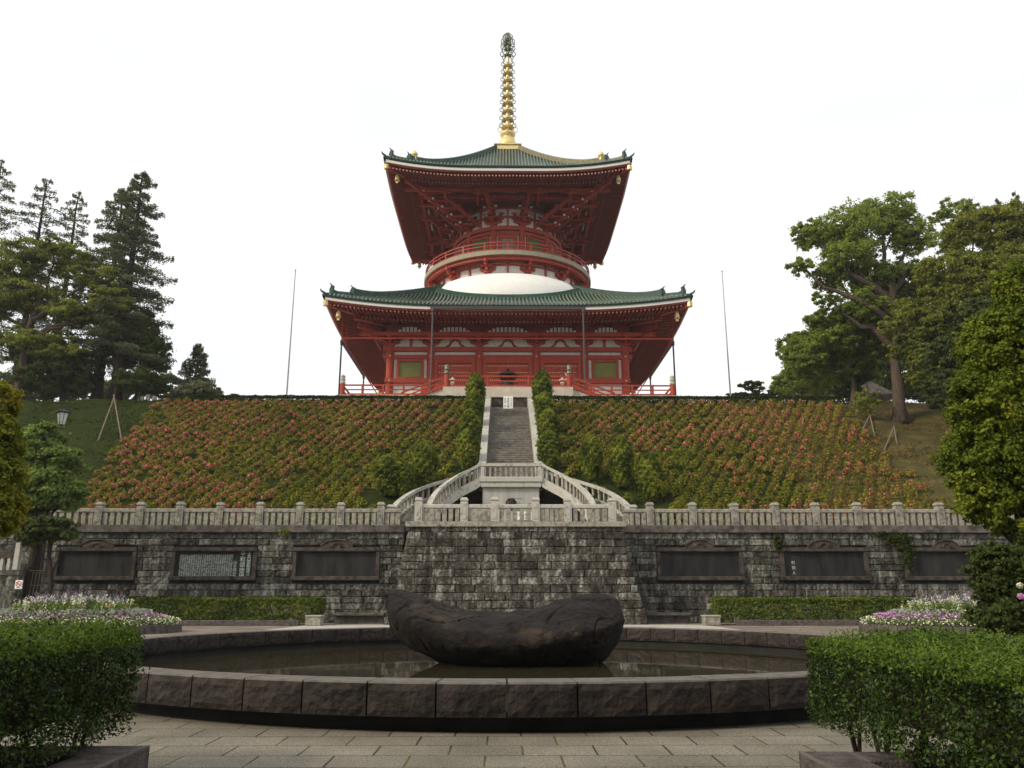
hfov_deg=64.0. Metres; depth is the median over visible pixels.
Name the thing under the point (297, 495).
azalea bush
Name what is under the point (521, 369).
door
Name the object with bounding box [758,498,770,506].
azalea bush
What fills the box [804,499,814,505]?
azalea bush
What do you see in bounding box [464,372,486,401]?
topiary tree
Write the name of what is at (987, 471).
golden conifer
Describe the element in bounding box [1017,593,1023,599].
rose
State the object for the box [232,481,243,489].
azalea bush
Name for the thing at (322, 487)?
azalea bush
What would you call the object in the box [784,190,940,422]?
broadleaf tree
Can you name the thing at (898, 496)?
azalea bush
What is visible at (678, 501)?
azalea bush
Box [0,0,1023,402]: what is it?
sky
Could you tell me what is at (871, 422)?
tree stakes
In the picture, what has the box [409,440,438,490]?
topiary tree
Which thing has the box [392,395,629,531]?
stone stairway
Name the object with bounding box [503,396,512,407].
name board
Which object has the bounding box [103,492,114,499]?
azalea bush
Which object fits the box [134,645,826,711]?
water
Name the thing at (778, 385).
broadleaf tree
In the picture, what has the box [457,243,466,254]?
window
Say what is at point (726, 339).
flagpole
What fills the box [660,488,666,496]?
azalea bush
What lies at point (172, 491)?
azalea bush
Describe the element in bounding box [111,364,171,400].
tree
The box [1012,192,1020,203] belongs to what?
conifer
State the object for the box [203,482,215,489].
azalea bush
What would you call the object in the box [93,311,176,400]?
dark evergreen
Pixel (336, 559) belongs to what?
relief panel
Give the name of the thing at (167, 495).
azalea bush
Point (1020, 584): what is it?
rose
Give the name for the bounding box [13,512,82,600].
feathery tree
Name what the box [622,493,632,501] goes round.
azalea bush
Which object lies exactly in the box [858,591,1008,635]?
flower bed
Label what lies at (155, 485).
azalea bush
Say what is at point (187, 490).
azalea bush
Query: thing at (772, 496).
azalea bush
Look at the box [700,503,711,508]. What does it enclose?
azalea bush
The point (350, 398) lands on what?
guard rail
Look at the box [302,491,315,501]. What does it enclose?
azalea bush
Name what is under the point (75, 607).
flower bed
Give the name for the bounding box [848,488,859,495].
azalea bush
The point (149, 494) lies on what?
azalea bush
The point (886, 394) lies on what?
shelter
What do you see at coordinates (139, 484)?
azalea bush
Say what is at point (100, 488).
azalea bush
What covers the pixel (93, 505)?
azalea bush
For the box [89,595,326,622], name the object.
clipped hedge
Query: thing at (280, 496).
azalea bush
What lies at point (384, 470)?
topiary tree
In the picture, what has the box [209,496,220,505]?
azalea bush
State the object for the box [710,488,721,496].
azalea bush
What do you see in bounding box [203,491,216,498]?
azalea bush
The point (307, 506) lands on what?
azalea bush
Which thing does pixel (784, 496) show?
azalea bush
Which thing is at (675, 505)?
azalea bush
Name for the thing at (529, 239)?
window
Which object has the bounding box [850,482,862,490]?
azalea bush
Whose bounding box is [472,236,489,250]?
window
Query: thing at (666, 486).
azalea bush
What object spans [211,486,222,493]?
azalea bush
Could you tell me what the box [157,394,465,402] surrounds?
clipped hedge
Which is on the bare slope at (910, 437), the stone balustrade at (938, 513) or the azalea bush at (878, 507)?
the azalea bush at (878, 507)
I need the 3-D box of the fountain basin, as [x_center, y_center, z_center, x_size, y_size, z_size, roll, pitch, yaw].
[-0.142,6.093,18.462,18.301,0.588,18.297,0,-14,0]
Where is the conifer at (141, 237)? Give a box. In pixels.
[68,171,177,399]
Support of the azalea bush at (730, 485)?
on the grass slope at (372, 496)
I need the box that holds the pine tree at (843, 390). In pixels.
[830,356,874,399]
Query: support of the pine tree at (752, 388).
on the plateau
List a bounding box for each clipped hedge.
[0,613,150,767]
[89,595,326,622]
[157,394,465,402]
[552,395,844,403]
[711,595,952,622]
[800,619,1023,767]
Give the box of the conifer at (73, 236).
[34,190,99,400]
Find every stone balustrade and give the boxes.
[51,502,401,524]
[414,497,615,521]
[621,502,1013,525]
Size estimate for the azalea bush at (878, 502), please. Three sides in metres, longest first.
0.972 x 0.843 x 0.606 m
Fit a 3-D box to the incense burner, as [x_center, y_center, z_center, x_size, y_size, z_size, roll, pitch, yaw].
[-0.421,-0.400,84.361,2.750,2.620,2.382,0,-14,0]
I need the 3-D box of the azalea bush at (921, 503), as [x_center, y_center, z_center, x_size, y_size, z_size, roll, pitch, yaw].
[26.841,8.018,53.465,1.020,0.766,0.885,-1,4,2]
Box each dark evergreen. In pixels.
[2,342,105,400]
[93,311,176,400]
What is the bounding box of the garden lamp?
[38,407,71,593]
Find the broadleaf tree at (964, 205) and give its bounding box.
[927,196,979,268]
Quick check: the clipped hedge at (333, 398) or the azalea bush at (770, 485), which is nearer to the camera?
the azalea bush at (770, 485)
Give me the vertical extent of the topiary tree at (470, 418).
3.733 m
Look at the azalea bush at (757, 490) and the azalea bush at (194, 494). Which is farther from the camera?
the azalea bush at (757, 490)
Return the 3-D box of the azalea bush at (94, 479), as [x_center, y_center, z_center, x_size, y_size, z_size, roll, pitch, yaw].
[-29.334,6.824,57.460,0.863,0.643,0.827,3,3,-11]
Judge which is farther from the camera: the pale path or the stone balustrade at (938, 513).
the stone balustrade at (938, 513)
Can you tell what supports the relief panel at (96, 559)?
attached to the retaining wall at (154, 544)
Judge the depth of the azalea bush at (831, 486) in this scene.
56.90 m
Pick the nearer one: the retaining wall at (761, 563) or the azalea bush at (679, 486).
the retaining wall at (761, 563)
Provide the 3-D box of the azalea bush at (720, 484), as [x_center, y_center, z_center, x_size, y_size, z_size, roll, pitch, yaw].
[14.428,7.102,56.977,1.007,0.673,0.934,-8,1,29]
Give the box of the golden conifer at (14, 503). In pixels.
[0,379,35,538]
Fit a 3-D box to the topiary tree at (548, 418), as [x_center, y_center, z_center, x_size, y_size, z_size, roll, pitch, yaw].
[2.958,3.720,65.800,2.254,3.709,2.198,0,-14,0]
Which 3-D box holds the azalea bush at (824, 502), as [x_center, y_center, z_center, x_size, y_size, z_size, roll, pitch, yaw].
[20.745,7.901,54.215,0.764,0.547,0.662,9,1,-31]
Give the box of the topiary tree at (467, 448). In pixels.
[454,428,481,469]
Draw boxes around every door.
[438,363,454,390]
[455,363,470,384]
[487,364,507,384]
[498,234,517,248]
[508,364,528,384]
[544,364,560,384]
[561,364,576,384]
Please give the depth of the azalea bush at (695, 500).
54.09 m
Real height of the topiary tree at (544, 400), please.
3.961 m
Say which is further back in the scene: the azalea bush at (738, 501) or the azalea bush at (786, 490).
the azalea bush at (786, 490)
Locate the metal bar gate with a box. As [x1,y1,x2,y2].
[28,570,47,599]
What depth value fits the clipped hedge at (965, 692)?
6.28 m
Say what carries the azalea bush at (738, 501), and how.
on the grass slope at (372, 496)
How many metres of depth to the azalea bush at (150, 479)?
57.34 m
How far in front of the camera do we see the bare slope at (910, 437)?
66.97 m
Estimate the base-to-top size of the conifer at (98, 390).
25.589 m
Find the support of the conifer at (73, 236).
on the plateau
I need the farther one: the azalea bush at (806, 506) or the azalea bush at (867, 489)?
the azalea bush at (867, 489)
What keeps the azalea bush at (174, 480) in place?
on the grass slope at (372, 496)
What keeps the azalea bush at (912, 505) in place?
on the bare slope at (910, 437)
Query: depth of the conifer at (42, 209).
94.40 m
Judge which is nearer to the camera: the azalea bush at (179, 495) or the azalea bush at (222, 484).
the azalea bush at (179, 495)
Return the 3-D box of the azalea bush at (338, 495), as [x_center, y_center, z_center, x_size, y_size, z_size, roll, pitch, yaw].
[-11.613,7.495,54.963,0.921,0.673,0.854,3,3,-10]
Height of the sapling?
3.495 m
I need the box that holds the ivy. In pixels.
[774,531,916,568]
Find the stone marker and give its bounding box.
[140,394,156,400]
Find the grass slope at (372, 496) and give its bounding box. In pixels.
[0,398,833,546]
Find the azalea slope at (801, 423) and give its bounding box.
[93,397,917,485]
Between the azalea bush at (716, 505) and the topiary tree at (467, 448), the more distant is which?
the topiary tree at (467, 448)
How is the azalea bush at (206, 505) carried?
on the grass slope at (372, 496)
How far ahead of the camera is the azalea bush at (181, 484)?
56.40 m
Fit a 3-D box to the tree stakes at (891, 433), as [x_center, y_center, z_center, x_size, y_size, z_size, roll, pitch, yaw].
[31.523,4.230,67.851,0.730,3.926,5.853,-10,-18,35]
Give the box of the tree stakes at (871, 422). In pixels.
[862,406,874,436]
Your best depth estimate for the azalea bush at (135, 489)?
55.59 m
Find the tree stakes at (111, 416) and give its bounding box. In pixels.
[97,389,121,440]
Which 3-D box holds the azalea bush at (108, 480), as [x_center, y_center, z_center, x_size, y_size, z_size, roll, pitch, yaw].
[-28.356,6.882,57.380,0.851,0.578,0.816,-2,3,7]
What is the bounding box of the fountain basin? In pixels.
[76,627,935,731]
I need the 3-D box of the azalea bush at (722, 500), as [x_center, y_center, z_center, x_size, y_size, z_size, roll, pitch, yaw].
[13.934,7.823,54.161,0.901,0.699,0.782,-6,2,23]
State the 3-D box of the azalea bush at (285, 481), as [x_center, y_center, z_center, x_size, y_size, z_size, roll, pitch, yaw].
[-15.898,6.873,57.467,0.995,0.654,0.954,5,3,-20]
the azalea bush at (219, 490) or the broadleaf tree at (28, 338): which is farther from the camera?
the broadleaf tree at (28, 338)
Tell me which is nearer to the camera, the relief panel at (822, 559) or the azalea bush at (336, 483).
the relief panel at (822, 559)
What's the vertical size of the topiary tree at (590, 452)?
3.782 m
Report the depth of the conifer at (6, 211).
93.56 m
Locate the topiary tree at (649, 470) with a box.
[636,452,664,501]
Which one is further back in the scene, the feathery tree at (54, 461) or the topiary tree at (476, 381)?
the topiary tree at (476, 381)
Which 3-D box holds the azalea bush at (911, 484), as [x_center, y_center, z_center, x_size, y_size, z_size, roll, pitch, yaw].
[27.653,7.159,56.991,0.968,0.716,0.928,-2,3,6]
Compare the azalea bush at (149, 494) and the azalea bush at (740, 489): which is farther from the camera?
the azalea bush at (740, 489)
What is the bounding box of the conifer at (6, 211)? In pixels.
[0,159,24,363]
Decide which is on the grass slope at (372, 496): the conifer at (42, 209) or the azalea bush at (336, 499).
the azalea bush at (336, 499)
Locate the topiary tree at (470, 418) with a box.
[458,407,482,437]
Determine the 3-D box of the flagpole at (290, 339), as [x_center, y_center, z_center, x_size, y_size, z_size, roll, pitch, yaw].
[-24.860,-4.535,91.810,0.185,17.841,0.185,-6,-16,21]
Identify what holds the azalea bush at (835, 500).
on the bare slope at (910, 437)
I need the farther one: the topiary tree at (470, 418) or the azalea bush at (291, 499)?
the topiary tree at (470, 418)
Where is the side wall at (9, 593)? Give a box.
[0,543,25,610]
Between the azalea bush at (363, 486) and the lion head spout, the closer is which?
the lion head spout
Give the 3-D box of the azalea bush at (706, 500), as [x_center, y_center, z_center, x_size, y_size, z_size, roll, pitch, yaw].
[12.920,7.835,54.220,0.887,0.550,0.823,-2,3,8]
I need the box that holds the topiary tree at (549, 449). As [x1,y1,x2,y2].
[534,429,563,468]
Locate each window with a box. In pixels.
[396,359,423,377]
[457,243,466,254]
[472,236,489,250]
[526,236,542,251]
[549,243,557,254]
[591,359,618,378]
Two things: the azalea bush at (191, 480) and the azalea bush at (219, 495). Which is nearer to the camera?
the azalea bush at (219, 495)
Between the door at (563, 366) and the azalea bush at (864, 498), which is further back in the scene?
the door at (563, 366)
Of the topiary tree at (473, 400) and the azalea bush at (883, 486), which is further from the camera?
the topiary tree at (473, 400)
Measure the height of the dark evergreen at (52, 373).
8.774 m
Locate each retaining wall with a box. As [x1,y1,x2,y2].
[0,525,405,622]
[623,525,1013,622]
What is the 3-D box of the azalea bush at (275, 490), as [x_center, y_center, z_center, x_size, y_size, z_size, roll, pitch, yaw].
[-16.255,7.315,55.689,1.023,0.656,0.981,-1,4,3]
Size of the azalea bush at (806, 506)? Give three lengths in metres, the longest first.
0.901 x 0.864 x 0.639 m
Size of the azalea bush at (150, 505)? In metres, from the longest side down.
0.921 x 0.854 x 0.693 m
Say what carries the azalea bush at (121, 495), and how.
on the grass slope at (372, 496)
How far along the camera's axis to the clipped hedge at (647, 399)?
79.45 m
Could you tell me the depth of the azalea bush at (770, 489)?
56.03 m
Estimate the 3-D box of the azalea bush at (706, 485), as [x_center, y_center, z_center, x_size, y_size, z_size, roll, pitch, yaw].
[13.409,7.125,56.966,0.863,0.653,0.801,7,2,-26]
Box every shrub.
[164,378,223,399]
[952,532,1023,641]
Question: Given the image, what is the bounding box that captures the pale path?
[269,625,738,629]
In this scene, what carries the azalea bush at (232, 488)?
on the grass slope at (372, 496)
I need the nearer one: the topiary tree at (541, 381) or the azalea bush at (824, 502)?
the azalea bush at (824, 502)
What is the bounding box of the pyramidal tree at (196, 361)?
[169,343,215,391]
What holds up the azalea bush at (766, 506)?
on the grass slope at (372, 496)
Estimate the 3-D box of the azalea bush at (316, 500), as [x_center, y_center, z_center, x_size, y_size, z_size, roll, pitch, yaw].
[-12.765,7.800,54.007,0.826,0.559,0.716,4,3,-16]
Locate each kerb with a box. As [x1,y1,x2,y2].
[0,745,149,767]
[178,620,299,625]
[736,620,861,625]
[798,751,1023,767]
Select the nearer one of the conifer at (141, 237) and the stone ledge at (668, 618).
the stone ledge at (668, 618)
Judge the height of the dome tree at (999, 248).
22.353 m
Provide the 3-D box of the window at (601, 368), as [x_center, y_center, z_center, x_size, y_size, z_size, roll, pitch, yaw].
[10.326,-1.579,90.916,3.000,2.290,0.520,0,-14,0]
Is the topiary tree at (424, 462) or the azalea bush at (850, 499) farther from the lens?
the topiary tree at (424, 462)
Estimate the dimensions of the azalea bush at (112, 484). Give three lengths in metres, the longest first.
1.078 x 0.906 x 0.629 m
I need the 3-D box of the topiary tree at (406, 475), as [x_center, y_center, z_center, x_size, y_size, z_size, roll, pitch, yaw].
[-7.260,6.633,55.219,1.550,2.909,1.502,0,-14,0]
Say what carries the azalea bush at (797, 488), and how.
on the grass slope at (372, 496)
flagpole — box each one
[286,269,295,394]
[721,271,730,395]
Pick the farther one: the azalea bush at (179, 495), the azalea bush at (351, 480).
the azalea bush at (351, 480)
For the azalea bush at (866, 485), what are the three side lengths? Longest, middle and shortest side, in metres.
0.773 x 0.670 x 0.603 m
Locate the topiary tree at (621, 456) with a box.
[606,435,635,490]
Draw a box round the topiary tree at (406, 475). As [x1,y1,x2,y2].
[395,461,415,497]
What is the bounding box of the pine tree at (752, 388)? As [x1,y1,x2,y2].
[725,380,792,396]
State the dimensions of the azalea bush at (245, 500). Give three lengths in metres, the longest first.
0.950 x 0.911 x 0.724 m
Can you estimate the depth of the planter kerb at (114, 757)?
6.86 m
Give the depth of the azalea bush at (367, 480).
57.45 m
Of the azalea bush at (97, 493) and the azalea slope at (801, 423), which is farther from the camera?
the azalea slope at (801, 423)
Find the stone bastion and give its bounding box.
[384,521,647,624]
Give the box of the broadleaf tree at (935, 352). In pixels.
[911,295,994,459]
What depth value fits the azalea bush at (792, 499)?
54.23 m
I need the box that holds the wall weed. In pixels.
[279,528,290,536]
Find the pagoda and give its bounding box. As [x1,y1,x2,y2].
[320,32,694,401]
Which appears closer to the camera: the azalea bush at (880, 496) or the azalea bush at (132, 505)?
the azalea bush at (132, 505)
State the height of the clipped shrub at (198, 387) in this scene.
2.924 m
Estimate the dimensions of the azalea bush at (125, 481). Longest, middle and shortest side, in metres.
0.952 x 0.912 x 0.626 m
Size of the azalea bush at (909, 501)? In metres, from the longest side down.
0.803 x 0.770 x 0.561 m
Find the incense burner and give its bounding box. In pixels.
[497,368,520,384]
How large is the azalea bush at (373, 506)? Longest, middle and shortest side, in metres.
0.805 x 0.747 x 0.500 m
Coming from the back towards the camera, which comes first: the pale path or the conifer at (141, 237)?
the conifer at (141, 237)
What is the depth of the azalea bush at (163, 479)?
57.40 m
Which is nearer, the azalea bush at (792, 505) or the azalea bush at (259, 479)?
the azalea bush at (792, 505)
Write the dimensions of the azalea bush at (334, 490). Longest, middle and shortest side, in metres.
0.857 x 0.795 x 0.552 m
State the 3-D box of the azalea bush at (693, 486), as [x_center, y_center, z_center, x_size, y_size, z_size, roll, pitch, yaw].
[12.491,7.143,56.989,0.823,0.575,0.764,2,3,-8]
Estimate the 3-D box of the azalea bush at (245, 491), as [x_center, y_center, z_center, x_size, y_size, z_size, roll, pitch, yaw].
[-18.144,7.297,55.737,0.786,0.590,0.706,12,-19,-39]
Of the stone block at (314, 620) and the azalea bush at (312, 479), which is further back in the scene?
the azalea bush at (312, 479)
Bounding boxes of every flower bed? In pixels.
[0,589,181,634]
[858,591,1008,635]
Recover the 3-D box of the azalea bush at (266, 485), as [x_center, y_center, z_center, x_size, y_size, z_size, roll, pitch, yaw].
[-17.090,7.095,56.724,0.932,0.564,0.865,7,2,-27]
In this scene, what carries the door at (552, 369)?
in the pagoda
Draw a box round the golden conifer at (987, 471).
[929,257,1023,641]
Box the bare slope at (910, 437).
[723,400,977,525]
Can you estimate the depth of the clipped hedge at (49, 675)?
6.61 m
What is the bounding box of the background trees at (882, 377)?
[814,338,939,402]
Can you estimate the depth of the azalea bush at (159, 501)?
53.75 m
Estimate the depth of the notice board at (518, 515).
55.11 m
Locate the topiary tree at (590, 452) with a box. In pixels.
[578,434,603,482]
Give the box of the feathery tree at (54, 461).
[12,419,91,603]
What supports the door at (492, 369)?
in the pagoda
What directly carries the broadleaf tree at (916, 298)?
on the bare slope at (910, 437)
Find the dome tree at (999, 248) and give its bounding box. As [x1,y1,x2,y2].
[876,198,1023,392]
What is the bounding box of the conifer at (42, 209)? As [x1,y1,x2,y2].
[0,178,66,387]
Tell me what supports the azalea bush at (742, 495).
on the grass slope at (372, 496)
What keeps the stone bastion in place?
on the plaza
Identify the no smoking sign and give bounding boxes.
[14,580,22,588]
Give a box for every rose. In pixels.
[1016,582,1023,588]
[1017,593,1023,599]
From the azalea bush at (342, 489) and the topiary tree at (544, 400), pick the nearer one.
the azalea bush at (342, 489)
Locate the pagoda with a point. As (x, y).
(507, 237)
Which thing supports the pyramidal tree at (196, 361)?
on the plateau
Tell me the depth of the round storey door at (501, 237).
101.30 m
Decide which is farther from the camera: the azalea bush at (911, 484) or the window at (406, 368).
the window at (406, 368)
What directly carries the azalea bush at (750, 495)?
on the grass slope at (372, 496)
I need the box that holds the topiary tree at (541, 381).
[530,368,553,408]
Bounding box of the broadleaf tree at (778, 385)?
[768,331,834,396]
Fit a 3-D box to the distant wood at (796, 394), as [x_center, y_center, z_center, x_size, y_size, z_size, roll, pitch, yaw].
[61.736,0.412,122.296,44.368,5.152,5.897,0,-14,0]
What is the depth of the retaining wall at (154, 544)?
48.74 m
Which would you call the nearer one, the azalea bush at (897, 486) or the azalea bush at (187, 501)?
the azalea bush at (187, 501)
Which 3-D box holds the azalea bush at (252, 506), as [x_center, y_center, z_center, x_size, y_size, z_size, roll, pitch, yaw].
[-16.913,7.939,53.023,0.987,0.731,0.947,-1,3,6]
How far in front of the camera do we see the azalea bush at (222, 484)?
56.56 m
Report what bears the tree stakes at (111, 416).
on the grass slope at (372, 496)
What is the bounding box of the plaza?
[97,623,1008,640]
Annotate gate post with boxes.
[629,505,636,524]
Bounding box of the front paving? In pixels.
[0,709,979,767]
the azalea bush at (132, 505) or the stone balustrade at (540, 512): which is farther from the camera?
the azalea bush at (132, 505)
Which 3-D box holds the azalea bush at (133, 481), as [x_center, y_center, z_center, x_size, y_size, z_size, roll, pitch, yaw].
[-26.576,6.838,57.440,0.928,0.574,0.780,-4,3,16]
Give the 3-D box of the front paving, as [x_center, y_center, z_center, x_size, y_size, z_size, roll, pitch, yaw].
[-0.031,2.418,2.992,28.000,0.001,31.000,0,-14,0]
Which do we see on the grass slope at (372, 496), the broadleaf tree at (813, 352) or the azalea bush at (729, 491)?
the azalea bush at (729, 491)
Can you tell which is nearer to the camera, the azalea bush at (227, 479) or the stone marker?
the azalea bush at (227, 479)
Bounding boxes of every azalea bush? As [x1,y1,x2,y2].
[85,503,95,507]
[86,491,100,499]
[88,477,100,483]
[92,480,104,489]
[94,498,105,503]
[96,485,112,494]
[102,478,113,484]
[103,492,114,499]
[106,482,118,490]
[107,497,119,504]
[111,503,124,507]
[113,487,126,494]
[115,478,129,484]
[115,492,129,499]
[126,502,136,508]
[128,478,139,485]
[128,487,138,494]
[132,493,142,499]
[136,482,146,488]
[138,486,151,494]
[142,477,155,483]
[144,491,156,499]
[146,501,156,508]
[148,481,161,489]
[153,498,163,504]
[155,487,166,494]
[156,475,169,483]
[158,503,170,508]
[159,492,173,499]
[160,481,173,489]
[166,497,178,504]
[169,488,179,494]
[171,478,181,484]
[174,481,187,489]
[175,493,185,499]
[182,498,193,503]
[183,487,194,495]
[184,477,196,484]
[189,491,201,499]
[189,502,200,508]
[191,483,200,488]
[195,486,207,493]
[195,498,208,505]
[196,475,209,484]
[201,503,211,508]
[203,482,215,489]
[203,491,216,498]
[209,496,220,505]
[211,478,220,484]
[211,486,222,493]
[216,481,228,489]
[217,490,229,499]
[223,484,236,492]
[224,474,237,483]
[224,496,237,503]
[229,491,243,499]
[231,502,242,508]
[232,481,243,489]
[238,477,249,483]
[238,496,250,505]
[240,487,249,494]
[244,501,256,508]
[246,482,259,489]
[246,490,259,499]
[251,477,264,483]
[259,482,269,490]
[260,489,274,499]
[267,487,280,493]
[270,498,282,505]
[275,492,287,500]
[275,501,288,508]
[276,482,287,490]
[278,477,291,485]
[284,497,296,506]
[290,492,301,499]
[299,498,311,504]
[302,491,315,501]
[304,502,317,508]
[307,477,318,485]
[312,498,324,505]
[315,490,331,499]
[317,483,327,490]
[321,477,333,484]
[321,502,333,508]
[327,488,336,495]
[329,496,340,506]
[331,481,341,488]
[332,491,344,500]
[339,486,350,494]
[342,496,355,505]
[344,482,354,488]
[347,477,361,485]
[348,490,359,499]
[350,485,362,494]
[352,504,361,508]
[355,497,366,505]
[359,483,369,489]
[362,477,373,484]
[368,504,377,508]
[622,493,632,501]
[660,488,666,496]
[661,482,670,490]
[668,502,680,508]
[671,482,682,490]
[673,496,686,506]
[685,483,696,491]
[690,498,700,505]
[691,494,701,499]
[695,487,706,496]
[698,482,709,491]
[700,498,713,506]
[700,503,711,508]
[704,493,715,500]
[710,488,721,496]
[712,502,725,508]
[713,482,726,490]
[716,497,728,504]
[720,494,732,500]
[722,488,733,496]
[727,483,737,490]
[730,496,744,506]
[733,492,747,499]
[735,485,750,493]
[741,503,752,508]
[745,492,759,500]
[746,499,756,505]
[751,488,762,495]
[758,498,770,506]
[759,504,769,508]
[764,493,774,501]
[765,486,778,495]
[768,483,781,489]
[773,496,785,505]
[775,492,788,500]
[779,487,791,496]
[787,500,802,513]
[789,497,801,503]
[792,486,805,495]
[792,492,803,500]
[803,492,816,500]
[803,503,809,508]
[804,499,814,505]
[807,481,821,490]
[817,492,830,501]
[817,502,828,508]
[820,499,829,504]
[823,484,834,490]
[831,501,844,508]
[832,498,845,505]
[834,494,845,501]
[835,486,847,495]
[846,492,860,501]
[846,496,859,503]
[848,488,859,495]
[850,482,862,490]
[859,496,873,505]
[860,500,873,508]
[861,492,873,499]
[863,483,874,490]
[863,487,875,494]
[874,505,885,508]
[875,498,889,505]
[876,491,890,499]
[877,484,888,490]
[889,484,900,489]
[889,487,903,495]
[891,492,903,500]
[902,482,916,490]
[902,485,917,494]
[903,490,918,499]
[903,502,916,508]
[906,499,916,505]
[915,501,931,508]
[916,481,930,491]
[920,493,929,499]
[933,497,948,506]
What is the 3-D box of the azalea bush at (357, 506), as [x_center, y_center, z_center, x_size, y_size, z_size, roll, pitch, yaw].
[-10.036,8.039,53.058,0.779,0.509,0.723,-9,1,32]
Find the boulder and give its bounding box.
[386,588,624,665]
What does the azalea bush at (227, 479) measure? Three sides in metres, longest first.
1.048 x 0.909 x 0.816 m
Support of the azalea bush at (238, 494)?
on the grass slope at (372, 496)
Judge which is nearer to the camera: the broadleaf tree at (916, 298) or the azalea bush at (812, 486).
the azalea bush at (812, 486)
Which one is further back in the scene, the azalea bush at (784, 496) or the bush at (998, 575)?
the azalea bush at (784, 496)
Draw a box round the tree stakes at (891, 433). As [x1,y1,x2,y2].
[884,417,897,448]
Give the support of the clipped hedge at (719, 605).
on the plaza
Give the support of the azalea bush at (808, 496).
on the grass slope at (372, 496)
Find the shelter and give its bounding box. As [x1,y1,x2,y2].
[845,382,891,401]
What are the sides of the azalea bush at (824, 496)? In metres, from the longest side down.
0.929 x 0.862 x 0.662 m
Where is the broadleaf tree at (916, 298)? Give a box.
[886,270,964,411]
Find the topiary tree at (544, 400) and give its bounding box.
[533,390,557,420]
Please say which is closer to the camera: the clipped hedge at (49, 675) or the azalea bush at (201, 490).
the clipped hedge at (49, 675)
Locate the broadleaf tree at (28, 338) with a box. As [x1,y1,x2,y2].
[0,236,135,399]
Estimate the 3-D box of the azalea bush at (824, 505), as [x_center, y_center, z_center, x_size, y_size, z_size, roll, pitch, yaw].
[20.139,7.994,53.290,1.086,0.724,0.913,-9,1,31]
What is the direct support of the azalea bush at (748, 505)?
on the grass slope at (372, 496)
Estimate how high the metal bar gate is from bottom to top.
2.846 m
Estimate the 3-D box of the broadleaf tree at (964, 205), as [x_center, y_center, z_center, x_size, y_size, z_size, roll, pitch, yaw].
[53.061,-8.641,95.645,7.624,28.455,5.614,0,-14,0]
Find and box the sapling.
[852,388,882,419]
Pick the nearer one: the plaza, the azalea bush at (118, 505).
the plaza
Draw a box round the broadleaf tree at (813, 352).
[775,297,905,405]
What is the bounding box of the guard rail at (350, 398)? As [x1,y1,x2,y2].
[159,398,464,400]
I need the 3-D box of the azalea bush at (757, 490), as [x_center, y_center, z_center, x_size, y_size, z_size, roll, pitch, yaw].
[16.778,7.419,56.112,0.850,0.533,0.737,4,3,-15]
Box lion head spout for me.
[506,498,516,509]
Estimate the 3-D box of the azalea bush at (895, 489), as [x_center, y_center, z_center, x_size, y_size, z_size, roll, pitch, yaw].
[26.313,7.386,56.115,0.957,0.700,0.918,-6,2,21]
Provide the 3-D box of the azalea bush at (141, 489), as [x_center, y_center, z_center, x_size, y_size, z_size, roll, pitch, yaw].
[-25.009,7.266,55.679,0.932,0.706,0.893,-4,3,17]
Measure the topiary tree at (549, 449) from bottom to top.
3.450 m
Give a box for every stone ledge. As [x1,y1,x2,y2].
[334,613,384,623]
[646,613,690,623]
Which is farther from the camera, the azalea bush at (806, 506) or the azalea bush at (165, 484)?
the azalea bush at (165, 484)
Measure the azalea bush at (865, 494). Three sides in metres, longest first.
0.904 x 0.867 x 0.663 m
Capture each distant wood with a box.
[0,372,182,400]
[786,385,891,400]
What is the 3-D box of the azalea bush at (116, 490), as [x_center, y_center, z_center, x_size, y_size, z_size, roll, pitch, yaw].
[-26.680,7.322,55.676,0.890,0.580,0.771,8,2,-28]
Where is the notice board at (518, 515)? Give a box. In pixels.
[517,512,531,519]
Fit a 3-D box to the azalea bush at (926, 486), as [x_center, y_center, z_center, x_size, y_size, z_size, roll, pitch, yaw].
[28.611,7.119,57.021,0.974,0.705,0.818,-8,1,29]
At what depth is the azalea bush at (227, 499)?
53.86 m
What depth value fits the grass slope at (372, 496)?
64.76 m
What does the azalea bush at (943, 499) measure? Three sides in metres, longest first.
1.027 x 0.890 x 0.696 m
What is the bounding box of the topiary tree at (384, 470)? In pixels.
[370,453,405,497]
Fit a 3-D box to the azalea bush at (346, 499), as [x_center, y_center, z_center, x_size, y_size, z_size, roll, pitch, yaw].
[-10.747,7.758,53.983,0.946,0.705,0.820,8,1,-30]
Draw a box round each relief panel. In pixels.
[53,539,137,579]
[168,547,257,579]
[290,539,379,579]
[656,539,745,579]
[779,539,871,579]
[902,539,978,579]
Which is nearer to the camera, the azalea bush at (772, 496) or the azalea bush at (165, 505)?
the azalea bush at (165, 505)
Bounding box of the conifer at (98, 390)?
[53,188,157,398]
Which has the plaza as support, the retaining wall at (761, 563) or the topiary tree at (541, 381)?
the retaining wall at (761, 563)
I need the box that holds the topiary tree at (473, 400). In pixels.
[462,389,483,419]
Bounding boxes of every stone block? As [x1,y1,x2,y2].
[305,615,324,625]
[701,615,720,625]
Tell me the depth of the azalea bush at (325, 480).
57.56 m
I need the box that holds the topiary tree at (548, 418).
[535,408,561,437]
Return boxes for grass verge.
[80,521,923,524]
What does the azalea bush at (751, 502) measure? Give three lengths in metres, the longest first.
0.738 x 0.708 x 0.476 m

